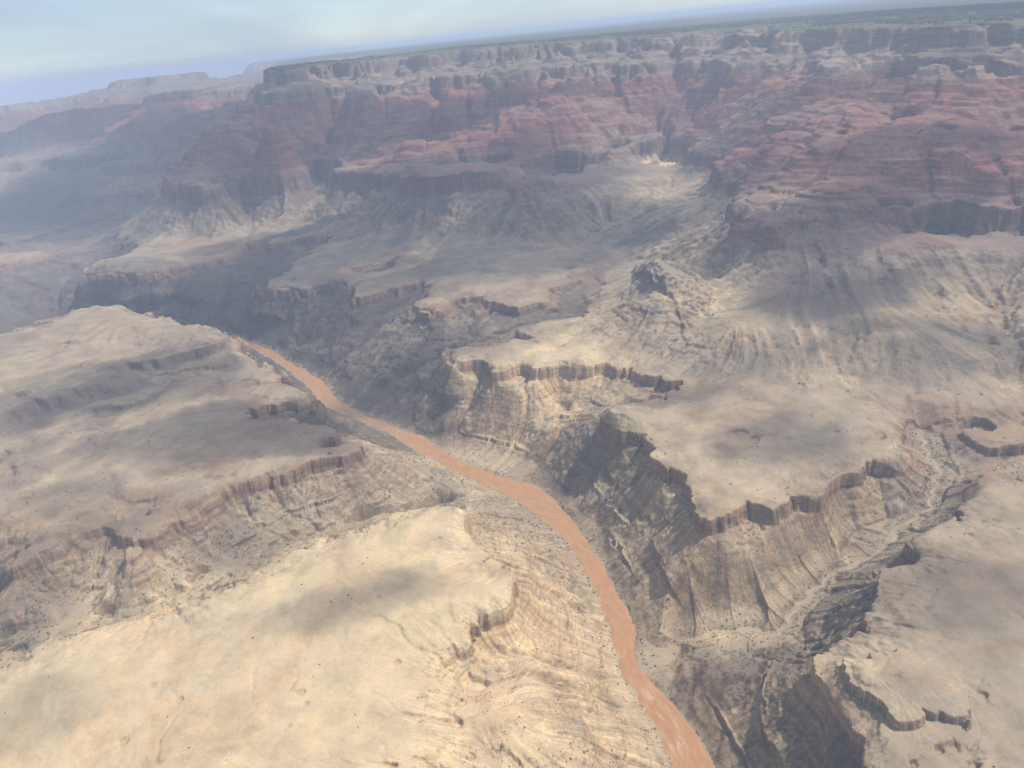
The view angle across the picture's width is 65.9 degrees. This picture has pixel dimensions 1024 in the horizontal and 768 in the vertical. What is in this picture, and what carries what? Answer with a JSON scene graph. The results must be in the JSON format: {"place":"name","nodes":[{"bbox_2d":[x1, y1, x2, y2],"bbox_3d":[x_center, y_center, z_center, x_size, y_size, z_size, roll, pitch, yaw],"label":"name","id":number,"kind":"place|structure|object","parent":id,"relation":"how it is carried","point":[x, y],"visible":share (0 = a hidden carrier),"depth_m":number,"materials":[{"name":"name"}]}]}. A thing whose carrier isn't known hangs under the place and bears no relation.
{"place":"outdoors","nodes":[
{"label":"outdoors","id":0,"kind":"place"},
{"bbox_2d":[0,57,294,176],"bbox_3d":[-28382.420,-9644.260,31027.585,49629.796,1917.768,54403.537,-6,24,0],"label":"hills","id":1,"kind":"structure","parent":0,"point":[42,134],"depth_m":10675.56,"materials":[{"name":"grey stone"}]},
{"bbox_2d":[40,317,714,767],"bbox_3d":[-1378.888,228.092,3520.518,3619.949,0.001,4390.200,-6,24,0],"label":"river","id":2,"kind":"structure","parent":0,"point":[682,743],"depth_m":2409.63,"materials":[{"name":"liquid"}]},
{"bbox_2d":[0,0,829,105],"label":"sky","id":3,"kind":"structure","parent":0,"point":[50,49],"materials":[{"name":"blue"}]},
{"bbox_2d":[0,142,1023,767],"bbox_3d":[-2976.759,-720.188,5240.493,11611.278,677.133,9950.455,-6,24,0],"label":"terrain","id":4,"kind":"structure","parent":0,"point":[360,648],"depth_m":2515.74,"materials":[{"name":"beige stone"}]},
{"bbox_2d":[0,264,1023,767],"bbox_3d":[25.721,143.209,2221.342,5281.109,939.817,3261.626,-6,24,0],"label":"scrub","id":5,"kind":"object","parent":4,"relation":"on","point":[528,520],"visible":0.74,"depth_m":2366.26,"materials":[{"name":"plant"}]},
{"bbox_2d":[617,258,715,325],"bbox_3d":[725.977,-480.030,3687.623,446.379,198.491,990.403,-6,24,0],"label":"rock spire","id":6,"kind":"object","parent":4,"relation":"on","point":[666,278],"visible":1,"depth_m":3564.45,"materials":[{"name":"beige stone"}]},
{"bbox_2d":[681,430,942,641],"bbox_3d":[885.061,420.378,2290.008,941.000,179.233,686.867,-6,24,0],"label":"creek bed","id":7,"kind":"object","parent":4,"relation":"on","point":[932,492],"visible":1,"depth_m":2116.25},
{"bbox_2d":[49,22,1023,250],"bbox_3d":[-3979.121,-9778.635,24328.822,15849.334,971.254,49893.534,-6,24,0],"label":"canyon wall","id":8,"kind":"structure","parent":0,"point":[850,134],"depth_m":6078.94,"materials":[{"name":"red stone"}]},
{"bbox_2d":[267,0,1023,68],"bbox_3d":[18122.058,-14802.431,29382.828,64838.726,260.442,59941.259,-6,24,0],"label":"plateau","id":9,"kind":"structure","parent":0,"point":[824,7],"depth_m":12078.29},
{"bbox_2d":[271,1,1023,66],"bbox_3d":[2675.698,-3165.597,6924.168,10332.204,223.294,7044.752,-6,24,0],"label":"forest","id":10,"kind":"object","parent":9,"relation":"on","point":[905,14],"visible":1,"depth_m":7768.32,"materials":[{"name":"green wood"}]}
]}

